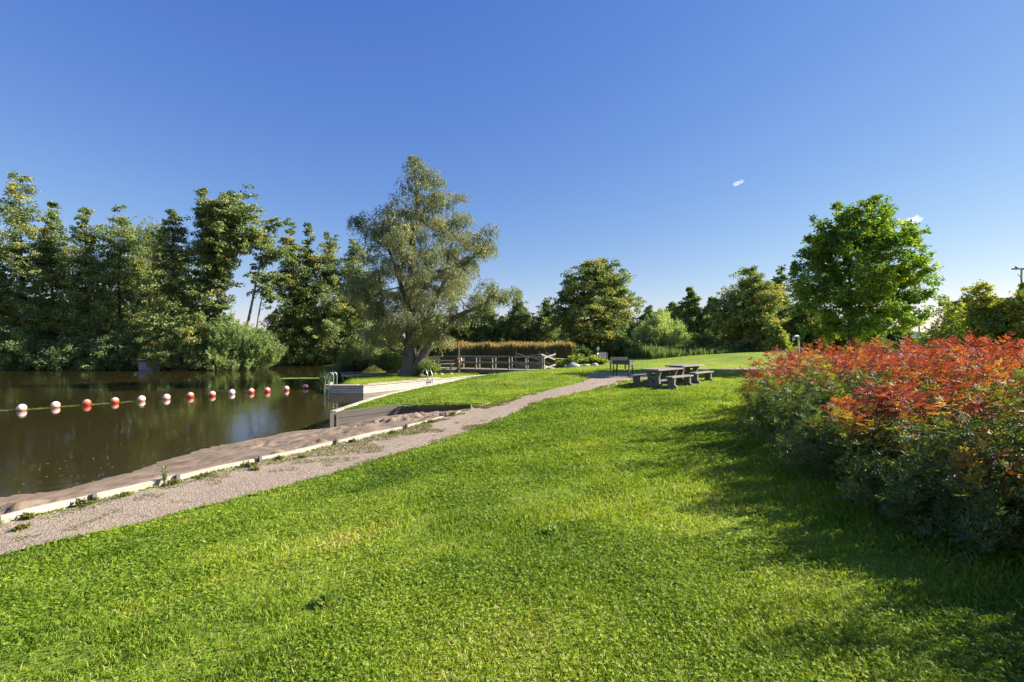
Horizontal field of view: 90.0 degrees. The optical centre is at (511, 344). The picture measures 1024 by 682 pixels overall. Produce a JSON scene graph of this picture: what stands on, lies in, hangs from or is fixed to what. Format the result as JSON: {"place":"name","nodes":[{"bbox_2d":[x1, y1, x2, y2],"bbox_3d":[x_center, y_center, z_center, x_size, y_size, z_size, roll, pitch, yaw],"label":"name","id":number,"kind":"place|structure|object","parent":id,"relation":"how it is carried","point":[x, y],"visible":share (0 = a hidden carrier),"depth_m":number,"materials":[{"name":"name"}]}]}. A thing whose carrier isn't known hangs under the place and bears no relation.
{"place":"outdoors","nodes":[
{"label":"outdoors","id":0,"kind":"place"},
{"bbox_2d":[0,391,464,514],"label":"beach","id":1,"kind":"structure","parent":0,"point":[83,455],"depth_m":16.34,"materials":[{"name":"sand"}]},
{"bbox_2d":[0,403,487,522],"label":"plank edging","id":2,"kind":"object","parent":1,"relation":"on","point":[43,508],"visible":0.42,"depth_m":9.37,"materials":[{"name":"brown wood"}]},
{"bbox_2d":[332,327,387,356],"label":"bush","id":3,"kind":"object","parent":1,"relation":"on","point":[374,350],"visible":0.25,"depth_m":76.11,"materials":[{"name":"green plant"}]},
{"bbox_2d":[330,403,482,427],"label":"retaining wall","id":4,"kind":"structure","parent":1,"relation":"on","point":[338,418],"depth_m":18.89,"materials":[{"name":"concrete"}]},
{"bbox_2d":[399,403,478,408],"bbox_3d":[-2.572,2.289,18.911,3.440,0.280,0.272,0,0,10],"label":"turf fringe","id":5,"kind":"object","parent":4,"relation":"on","point":[436,404],"visible":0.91,"depth_m":18.95,"materials":[{"name":"green plant"}]},
{"bbox_2d":[121,348,440,368],"bbox_3d":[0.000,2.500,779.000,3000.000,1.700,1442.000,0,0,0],"label":"bank","id":6,"kind":"structure","parent":0,"point":[136,366],"depth_m":75.03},
{"bbox_2d":[0,224,25,327],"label":"alder tree","id":7,"kind":"object","parent":6,"relation":"on","point":[3,308],"visible":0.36,"depth_m":63.79,"materials":[{"name":"green plant"}]},
{"bbox_2d":[0,320,28,344],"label":"bush","id":8,"kind":"object","parent":6,"relation":"on","point":[3,330],"visible":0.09,"depth_m":62.04,"materials":[{"name":"green plant"}]},
{"bbox_2d":[0,326,63,370],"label":"bush","id":9,"kind":"object","parent":6,"relation":"on","point":[12,354],"visible":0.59,"depth_m":59.90,"materials":[{"name":"green plant"}]},
{"bbox_2d":[0,170,65,358],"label":"alder tree","id":10,"kind":"object","parent":6,"relation":"on","point":[12,247],"visible":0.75,"depth_m":63.23,"materials":[{"name":"green plant"}]},
{"bbox_2d":[17,341,72,369],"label":"bush","id":11,"kind":"object","parent":6,"relation":"on","point":[32,359],"visible":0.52,"depth_m":60.00,"materials":[{"name":"green plant"}]},
{"bbox_2d":[12,201,82,346],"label":"alder tree","id":12,"kind":"object","parent":6,"relation":"on","point":[53,225],"visible":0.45,"depth_m":65.22,"materials":[{"name":"green plant"}]},
{"bbox_2d":[36,334,105,370],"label":"bush","id":13,"kind":"object","parent":6,"relation":"on","point":[72,360],"visible":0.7,"depth_m":60.34,"materials":[{"name":"green plant"}]},
{"bbox_2d":[34,207,124,345],"bbox_3d":[-54.230,-7.430,65.095,9.027,20.367,8.470,0,0,0],"label":"alder tree","id":14,"kind":"object","parent":6,"relation":"on","point":[80,310],"visible":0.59,"depth_m":63.91,"materials":[{"name":"green plant"}]},
{"bbox_2d":[79,329,144,370],"bbox_3d":[-48.150,1.135,61.840,6.302,6.050,6.512,0,0,-43],"label":"bush","id":15,"kind":"object","parent":6,"relation":"on","point":[113,350],"visible":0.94,"depth_m":60.92,"materials":[{"name":"green plant"}]},
{"bbox_2d":[73,204,158,362],"bbox_3d":[-50.277,-7.669,65.730,9.745,20.985,9.783,0,0,0],"label":"alder tree","id":16,"kind":"object","parent":6,"relation":"on","point":[123,276],"visible":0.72,"depth_m":64.98,"materials":[{"name":"green plant"}]},
{"bbox_2d":[91,214,199,362],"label":"tree","id":17,"kind":"object","parent":6,"relation":"on","point":[149,229],"visible":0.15,"depth_m":71.59,"materials":[{"name":"green plant"}]},
{"bbox_2d":[132,316,189,369],"bbox_3d":[-41.473,0.240,61.973,8.050,7.582,7.740,0,0,0],"label":"bush","id":18,"kind":"object","parent":6,"relation":"on","point":[160,355],"visible":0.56,"depth_m":60.62,"materials":[{"name":"green plant"}]},
{"bbox_2d":[117,208,207,367],"bbox_3d":[-42.728,-7.101,64.209,8.922,19.819,8.998,0,0,16],"label":"alder tree","id":19,"kind":"object","parent":6,"relation":"on","point":[174,285],"visible":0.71,"depth_m":63.00,"materials":[{"name":"green plant"}]},
{"bbox_2d":[173,187,237,342],"bbox_3d":[-38.890,-8.710,65.862,8.145,22.923,8.497,0,0,0],"label":"alder tree","id":20,"kind":"object","parent":6,"relation":"on","point":[204,305],"visible":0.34,"depth_m":64.84,"materials":[{"name":"green plant"}]},
{"bbox_2d":[186,184,273,343],"bbox_3d":[-35.514,-8.931,64.760,9.441,23.400,9.322,0,0,-37],"label":"alder tree","id":21,"kind":"object","parent":6,"relation":"on","point":[228,223],"visible":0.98,"depth_m":63.96,"materials":[{"name":"green plant"}]},
{"bbox_2d":[241,217,292,347],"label":"alder tree","id":22,"kind":"object","parent":6,"relation":"on","point":[267,257],"visible":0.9,"depth_m":66.59,"materials":[{"name":"green plant"}]},
{"bbox_2d":[256,271,282,328],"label":"alder tree","id":23,"kind":"object","parent":6,"relation":"on","point":[270,297],"visible":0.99,"depth_m":66.86,"materials":[{"name":"green plant"}]},
{"bbox_2d":[260,217,318,363],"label":"alder tree","id":24,"kind":"object","parent":6,"relation":"on","point":[287,308],"visible":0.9,"depth_m":73.24,"materials":[{"name":"green plant"}]},
{"bbox_2d":[278,340,329,364],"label":"bush","id":25,"kind":"object","parent":6,"relation":"on","point":[299,357],"visible":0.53,"depth_m":74.09,"materials":[{"name":"green plant"}]},
{"bbox_2d":[285,222,331,361],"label":"alder tree","id":26,"kind":"object","parent":6,"relation":"on","point":[307,241],"visible":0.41,"depth_m":75.11,"materials":[{"name":"green plant"}]},
{"bbox_2d":[293,231,358,361],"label":"alder tree","id":27,"kind":"object","parent":6,"relation":"on","point":[326,282],"visible":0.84,"depth_m":74.48,"materials":[{"name":"green plant"}]},
{"bbox_2d":[310,332,347,364],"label":"bush","id":28,"kind":"object","parent":6,"relation":"on","point":[330,362],"visible":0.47,"depth_m":75.37,"materials":[{"name":"green plant"}]},
{"bbox_2d":[361,314,403,352],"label":"background tree","id":29,"kind":"object","parent":6,"relation":"on","point":[401,347],"visible":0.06,"depth_m":95.41,"materials":[{"name":"green plant"}]},
{"bbox_2d":[435,320,472,342],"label":"background tree","id":30,"kind":"object","parent":6,"relation":"on","point":[453,331],"visible":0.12,"depth_m":113.36,"materials":[{"name":"green plant"}]},
{"bbox_2d":[455,317,472,341],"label":"broadleaf tree","id":31,"kind":"object","parent":6,"relation":"on","point":[464,334],"visible":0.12,"depth_m":123.92,"materials":[{"name":"green plant"}]},
{"bbox_2d":[460,301,507,342],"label":"broadleaf tree","id":32,"kind":"object","parent":6,"relation":"on","point":[489,330],"visible":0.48,"depth_m":115.78,"materials":[{"name":"green plant"}]},
{"bbox_2d":[499,295,537,342],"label":"broadleaf tree","id":33,"kind":"object","parent":6,"relation":"on","point":[514,327],"visible":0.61,"depth_m":114.30,"materials":[{"name":"green plant"}]},
{"bbox_2d":[524,298,568,342],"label":"broadleaf tree","id":34,"kind":"object","parent":6,"relation":"on","point":[541,330],"visible":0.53,"depth_m":112.19,"materials":[{"name":"green plant"}]},
{"bbox_2d":[0,359,568,436],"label":"water","id":35,"kind":"structure","parent":0,"point":[31,389],"depth_m":32.17,"materials":[{"name":"liquid"}]},
{"bbox_2d":[1,401,133,410],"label":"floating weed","id":36,"kind":"object","parent":35,"relation":"on","point":[69,405],"visible":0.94,"depth_m":24.98,"materials":[{"name":"plastic"}]},
{"bbox_2d":[138,362,162,370],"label":"concrete block","id":37,"kind":"structure","parent":35,"relation":"in","point":[142,366],"depth_m":59.81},
{"bbox_2d":[165,310,225,369],"bbox_3d":[-37.624,0.079,61.720,6.873,8.651,6.770,0,0,0],"label":"bush","id":38,"kind":"object","parent":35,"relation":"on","point":[191,336],"visible":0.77,"depth_m":60.38,"materials":[{"name":"green plant"}]},
{"bbox_2d":[191,310,264,369],"bbox_3d":[-34.415,-0.442,62.542,8.330,7.668,7.975,0,0,0],"label":"bush","id":39,"kind":"object","parent":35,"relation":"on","point":[228,336],"visible":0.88,"depth_m":61.01,"materials":[{"name":"green plant"}]},
{"bbox_2d":[230,325,288,368],"bbox_3d":[-31.260,0.432,64.008,6.560,6.151,5.633,0,0,18],"label":"bush","id":40,"kind":"object","parent":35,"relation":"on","point":[269,352],"visible":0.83,"depth_m":63.13,"materials":[{"name":"green plant"}]},
{"bbox_2d":[314,363,351,389],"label":"shore sedge","id":41,"kind":"object","parent":35,"relation":"in","point":[323,374],"visible":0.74,"depth_m":37.52,"materials":[{"name":"plant"}]},
{"bbox_2d":[432,340,576,359],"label":"reed bed","id":42,"kind":"object","parent":35,"relation":"in","point":[493,348],"visible":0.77,"depth_m":104.40,"materials":[{"name":"plant"}]},
{"bbox_2d":[625,343,764,358],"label":"shaded reeds","id":43,"kind":"object","parent":35,"relation":"in","point":[654,352],"visible":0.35,"depth_m":52.95,"materials":[{"name":"plant"}]},
{"bbox_2d":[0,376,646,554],"bbox_3d":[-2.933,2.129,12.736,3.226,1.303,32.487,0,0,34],"label":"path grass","id":44,"kind":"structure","parent":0,"point":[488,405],"depth_m":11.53,"materials":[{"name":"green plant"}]},
{"bbox_2d":[0,372,670,554],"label":"path","id":45,"kind":"structure","parent":0,"point":[198,493],"depth_m":9.27,"materials":[{"name":"gravel"}]},
{"bbox_2d":[10,521,32,531],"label":"weed tuft","id":46,"kind":"object","parent":45,"relation":"on","point":[20,527],"visible":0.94,"depth_m":7.23,"materials":[{"name":"green plant"}]},
{"bbox_2d":[20,511,36,519],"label":"weed tuft","id":47,"kind":"object","parent":45,"relation":"on","point":[29,515],"visible":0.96,"depth_m":7.68,"materials":[{"name":"green plant"}]},
{"bbox_2d":[74,496,100,505],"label":"weed tuft","id":48,"kind":"object","parent":45,"relation":"on","point":[85,502],"visible":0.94,"depth_m":8.28,"materials":[{"name":"green plant"}]},
{"bbox_2d":[109,491,132,498],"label":"weed tuft","id":49,"kind":"object","parent":45,"relation":"on","point":[123,494],"visible":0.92,"depth_m":8.68,"materials":[{"name":"green plant"}]},
{"bbox_2d":[160,465,168,483],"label":"weed stalk","id":50,"kind":"object","parent":45,"relation":"on","point":[164,477],"visible":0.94,"depth_m":9.35,"materials":[{"name":"green plant"}]},
{"bbox_2d":[162,478,180,485],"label":"weed tuft","id":51,"kind":"object","parent":45,"relation":"on","point":[174,481],"visible":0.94,"depth_m":9.32,"materials":[{"name":"green plant"}]},
{"bbox_2d":[239,460,258,467],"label":"weed tuft","id":52,"kind":"object","parent":45,"relation":"on","point":[248,464],"visible":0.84,"depth_m":10.49,"materials":[{"name":"green plant"}]},
{"bbox_2d":[612,360,633,376],"bbox_3d":[5.630,1.187,26.000,0.921,0.831,0.580,0,0,33],"label":"charcoal grill","id":53,"kind":"object","parent":45,"relation":"on","point":[626,362],"visible":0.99,"depth_m":25.80,"materials":[{"name":"metal"}]},
{"bbox_2d":[318,238,384,355],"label":"alder tree","id":54,"kind":"object","parent":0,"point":[349,262],"visible":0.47,"depth_m":76.57,"materials":[{"name":"green plant"}]},
{"bbox_2d":[336,372,487,388],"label":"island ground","id":55,"kind":"structure","parent":0,"point":[421,375],"depth_m":39.20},
{"bbox_2d":[334,345,374,373],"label":"leafy shrub","id":56,"kind":"object","parent":55,"relation":"on","point":[351,360],"visible":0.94,"depth_m":42.85,"materials":[{"name":"plant"}]},
{"bbox_2d":[340,370,398,379],"bbox_3d":[-10.665,2.306,39.690,0.168,0.518,6.138,0,0,35],"label":"barrier","id":57,"kind":"object","parent":55,"relation":"on","point":[362,374],"visible":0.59,"depth_m":39.16,"materials":[{"name":"grey wood"}]},
{"bbox_2d":[368,348,402,371],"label":"leafy shrub","id":58,"kind":"object","parent":55,"relation":"on","point":[391,360],"visible":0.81,"depth_m":42.64,"materials":[{"name":"green plant"}]},
{"bbox_2d":[324,373,497,403],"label":"quay wall","id":59,"kind":"structure","parent":55,"relation":"on","point":[363,389],"depth_m":32.79,"materials":[{"name":"beige concrete"}]},
{"bbox_2d":[339,371,484,384],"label":"island grass","id":60,"kind":"structure","parent":55,"relation":"on","point":[381,378],"depth_m":38.40,"materials":[{"name":"plant"}]},
{"bbox_2d":[415,359,440,375],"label":"leafy shrub","id":61,"kind":"object","parent":55,"relation":"on","point":[426,364],"visible":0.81,"depth_m":39.87,"materials":[{"name":"green plant"}]},
{"bbox_2d":[339,153,523,376],"bbox_3d":[-6.250,-6.202,41.268,14.585,18.077,11.356,0,0,0],"label":"willow tree","id":62,"kind":"object","parent":55,"relation":"on","point":[413,299],"visible":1,"depth_m":39.78,"materials":[{"name":"green plant"}]},
{"bbox_2d":[437,369,456,372],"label":"timber deck","id":63,"kind":"structure","parent":55,"relation":"on","point":[445,371],"depth_m":43.81,"materials":[{"name":"grey wood"}]},
{"bbox_2d":[426,356,441,361],"bbox_3d":[-6.902,1.698,43.510,1.865,1.405,0.998,0,0,-4],"label":"deck railing","id":64,"kind":"object","parent":63,"relation":"on","point":[435,358],"visible":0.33,"depth_m":43.88,"materials":[{"name":"wood"}]},
{"bbox_2d":[0,352,1023,681],"bbox_3d":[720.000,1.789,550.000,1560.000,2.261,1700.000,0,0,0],"label":"lawn","id":65,"kind":"structure","parent":0,"point":[712,362],"depth_m":3.80,"materials":[{"name":"plant"}]},
{"bbox_2d":[311,591,339,607],"bbox_3d":[-1.291,1.810,3.594,0.171,0.171,0.202,0,0,17],"label":"dandelion rosette","id":66,"kind":"object","parent":65,"relation":"on","point":[322,598],"visible":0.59,"depth_m":3.58,"materials":[{"name":"green plant"}]},
{"bbox_2d":[330,376,477,411],"bbox_3d":[-3.141,2.782,30.001,2.218,1.420,24.273,0,0,20],"label":"channel edging","id":67,"kind":"object","parent":65,"relation":"on","point":[356,403],"visible":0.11,"depth_m":23.29,"materials":[{"name":"grey concrete"}]},
{"bbox_2d":[433,356,544,372],"bbox_3d":[-2.569,1.951,45.245,12.298,1.898,2.263,0,0,24],"label":"footbridge","id":68,"kind":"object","parent":65,"relation":"on","point":[495,369],"visible":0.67,"depth_m":44.35,"materials":[{"name":"grey wood"}]},
{"bbox_2d":[515,351,539,368],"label":"railing","id":69,"kind":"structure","parent":68,"relation":"attached to","point":[522,365],"depth_m":46.20,"materials":[{"name":"grey wood"}]},
{"bbox_2d":[541,350,555,368],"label":"cross braced gate","id":70,"kind":"structure","parent":65,"relation":"on","point":[546,355],"depth_m":45.32,"materials":[{"name":"brown wood"}]},
{"bbox_2d":[543,524,559,536],"bbox_3d":[0.362,1.691,4.600,0.171,0.178,0.195,0,0,0],"label":"dandelion rosette","id":71,"kind":"object","parent":65,"relation":"on","point":[551,528],"visible":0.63,"depth_m":4.59,"materials":[{"name":"green plant"}]},
{"bbox_2d":[556,359,567,367],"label":"leafy plant","id":72,"kind":"object","parent":65,"relation":"on","point":[561,363],"visible":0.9,"depth_m":46.70,"materials":[{"name":"green plant"}]},
{"bbox_2d":[568,354,582,363],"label":"leafy plant","id":73,"kind":"object","parent":65,"relation":"on","point":[574,358],"visible":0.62,"depth_m":46.78,"materials":[{"name":"green plant"}]},
{"bbox_2d":[565,344,592,362],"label":"bush","id":74,"kind":"object","parent":65,"relation":"on","point":[581,351],"visible":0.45,"depth_m":59.43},
{"bbox_2d":[546,257,646,358],"bbox_3d":[10.654,-4.527,65.708,12.883,13.630,12.053,0,0,0],"label":"alder tree","id":75,"kind":"object","parent":65,"relation":"on","point":[605,293],"visible":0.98,"depth_m":64.19,"materials":[{"name":"green plant"}]},
{"bbox_2d":[590,357,608,364],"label":"leafy plant","id":76,"kind":"object","parent":65,"relation":"on","point":[600,361],"visible":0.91,"depth_m":46.56,"materials":[{"name":"green plant"}]},
{"bbox_2d":[598,334,626,359],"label":"bush","id":77,"kind":"object","parent":65,"relation":"on","point":[613,348],"visible":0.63,"depth_m":62.88,"materials":[{"name":"plant"}]},
{"bbox_2d":[609,357,627,368],"bbox_3d":[6.716,1.159,32.000,1.332,0.780,0.426,0,0,-15],"label":"grill","id":78,"kind":"object","parent":65,"relation":"on","point":[617,358],"visible":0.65,"depth_m":32.15,"materials":[{"name":"metal"}]},
{"bbox_2d":[612,316,635,344],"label":"broadleaf tree","id":79,"kind":"object","parent":65,"relation":"on","point":[631,322],"visible":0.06,"depth_m":114.13,"materials":[{"name":"green plant"}]},
{"bbox_2d":[624,305,656,340],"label":"broadleaf tree","id":80,"kind":"object","parent":65,"relation":"on","point":[649,311],"visible":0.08,"depth_m":111.50,"materials":[{"name":"green plant"}]},
{"bbox_2d":[622,336,663,358],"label":"bush","id":81,"kind":"object","parent":65,"relation":"on","point":[634,344],"visible":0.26,"depth_m":59.31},
{"bbox_2d":[630,307,690,346],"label":"willow bush","id":82,"kind":"object","parent":65,"relation":"on","point":[659,325],"visible":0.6,"depth_m":60.78,"materials":[{"name":"green plant"}]},
{"bbox_2d":[631,367,693,388],"bbox_3d":[6.571,1.461,22.346,2.080,0.876,2.333,0,0,44],"label":"picnic table","id":83,"kind":"object","parent":65,"relation":"on","point":[653,374],"visible":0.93,"depth_m":21.91,"materials":[{"name":"grey concrete"}]},
{"bbox_2d":[660,301,678,324],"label":"broadleaf tree","id":84,"kind":"object","parent":65,"relation":"on","point":[669,306],"visible":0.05,"depth_m":107.56,"materials":[{"name":"green plant"}]},
{"bbox_2d":[660,364,713,383],"bbox_3d":[8.104,1.372,23.945,2.080,0.876,2.321,0,0,44],"label":"picnic table","id":85,"kind":"object","parent":65,"relation":"on","point":[695,379],"visible":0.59,"depth_m":23.37,"materials":[{"name":"grey concrete"}]},
{"bbox_2d":[669,286,711,347],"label":"broadleaf tree","id":86,"kind":"object","parent":65,"relation":"on","point":[688,309],"visible":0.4,"depth_m":90.77,"materials":[{"name":"green plant"}]},
{"bbox_2d":[682,327,716,347],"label":"bush","id":87,"kind":"object","parent":65,"relation":"on","point":[702,340],"visible":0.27,"depth_m":64.89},
{"bbox_2d":[687,296,731,339],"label":"broadleaf tree","id":88,"kind":"object","parent":65,"relation":"on","point":[705,323],"visible":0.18,"depth_m":88.82,"materials":[{"name":"green plant"}]},
{"bbox_2d":[703,265,793,351],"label":"broadleaf tree","id":89,"kind":"object","parent":65,"relation":"on","point":[745,317],"visible":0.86,"depth_m":56.04,"materials":[{"name":"green plant"}]},
{"bbox_2d":[762,324,796,352],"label":"broadleaf tree","id":90,"kind":"object","parent":65,"relation":"on","point":[778,335],"visible":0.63,"depth_m":49.57,"materials":[{"name":"green plant"}]},
{"bbox_2d":[767,269,794,319],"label":"broadleaf tree","id":91,"kind":"object","parent":65,"relation":"on","point":[784,313],"visible":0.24,"depth_m":65.46,"materials":[{"name":"green plant"}]},
{"bbox_2d":[780,302,840,354],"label":"broadleaf tree","id":92,"kind":"object","parent":65,"relation":"on","point":[810,337],"visible":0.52,"depth_m":52.90,"materials":[{"name":"green plant"}]},
{"bbox_2d":[815,314,867,355],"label":"broadleaf tree","id":93,"kind":"object","parent":65,"relation":"on","point":[841,342],"visible":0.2,"depth_m":54.13,"materials":[{"name":"green plant"}]},
{"bbox_2d":[752,335,969,404],"bbox_3d":[7.838,0.708,11.117,4.650,1.845,6.328,0,0,0],"label":"autumn shrub","id":94,"kind":"object","parent":65,"relation":"on","point":[838,354],"visible":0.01,"depth_m":10.61,"materials":[{"name":"red plant"}]},
{"bbox_2d":[777,193,946,355],"bbox_3d":[20.252,-3.514,29.979,7.704,10.450,8.089,0,0,0],"label":"oak tree","id":95,"kind":"object","parent":65,"relation":"on","point":[873,240],"visible":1,"depth_m":28.61,"materials":[{"name":"green plant"}]},
{"bbox_2d":[718,331,1023,453],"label":"autumn shrub","id":96,"kind":"object","parent":65,"relation":"on","point":[785,396],"visible":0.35,"depth_m":7.61,"materials":[{"name":"red plant"}]},
{"bbox_2d":[859,329,897,355],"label":"broadleaf tree","id":97,"kind":"object","parent":65,"relation":"on","point":[880,339],"visible":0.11,"depth_m":56.25,"materials":[{"name":"green plant"}]},
{"bbox_2d":[764,342,1023,560],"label":"autumn shrub","id":98,"kind":"object","parent":65,"relation":"on","point":[906,457],"visible":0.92,"depth_m":4.71,"materials":[{"name":"green plant"}]},
{"bbox_2d":[877,325,923,355],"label":"broadleaf tree","id":99,"kind":"object","parent":65,"relation":"on","point":[894,336],"visible":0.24,"depth_m":59.11,"materials":[{"name":"green plant"}]},
{"bbox_2d":[906,322,964,354],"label":"tall shrub","id":100,"kind":"object","parent":65,"relation":"on","point":[924,339],"visible":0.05,"depth_m":20.20,"materials":[{"name":"green plant"}]},
{"bbox_2d":[856,330,1023,396],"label":"autumn shrub","id":101,"kind":"object","parent":65,"relation":"on","point":[993,349],"visible":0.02,"depth_m":9.31,"materials":[{"name":"red plant"}]},
{"bbox_2d":[921,295,970,348],"bbox_3d":[14.207,0.047,16.509,2.038,3.356,1.824,0,0,0],"label":"tall shrub","id":102,"kind":"object","parent":65,"relation":"on","point":[948,322],"visible":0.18,"depth_m":16.56,"materials":[{"name":"green plant"}]},
{"bbox_2d":[938,298,1011,332],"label":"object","id":103,"kind":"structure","parent":65,"relation":"on","point":[954,302],"depth_m":80.34,"materials":[{"name":"plant"}]},
{"bbox_2d":[937,348,1023,565],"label":"autumn shrub","id":104,"kind":"object","parent":65,"relation":"on","point":[1012,518],"visible":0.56,"depth_m":3.65,"materials":[{"name":"green plant"}]},
{"bbox_2d":[949,279,1021,352],"bbox_3d":[14.416,-0.039,15.579,1.780,3.883,1.998,0,0,38],"label":"tall shrub","id":105,"kind":"object","parent":65,"relation":"on","point":[981,312],"visible":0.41,"depth_m":15.31,"materials":[{"name":"green plant"}]},
{"bbox_2d":[991,274,1023,347],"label":"tall shrub","id":106,"kind":"object","parent":65,"relation":"on","point":[1015,306],"visible":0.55,"depth_m":14.79,"materials":[{"name":"green plant"}]},
{"bbox_2d":[0,0,1023,336],"label":"sky","id":107,"kind":"structure","parent":0,"point":[683,144],"materials":[{"name":"blue"}]},
{"bbox_2d":[684,367,787,371],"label":"park path","id":108,"kind":"structure","parent":0,"point":[727,369],"depth_m":31.77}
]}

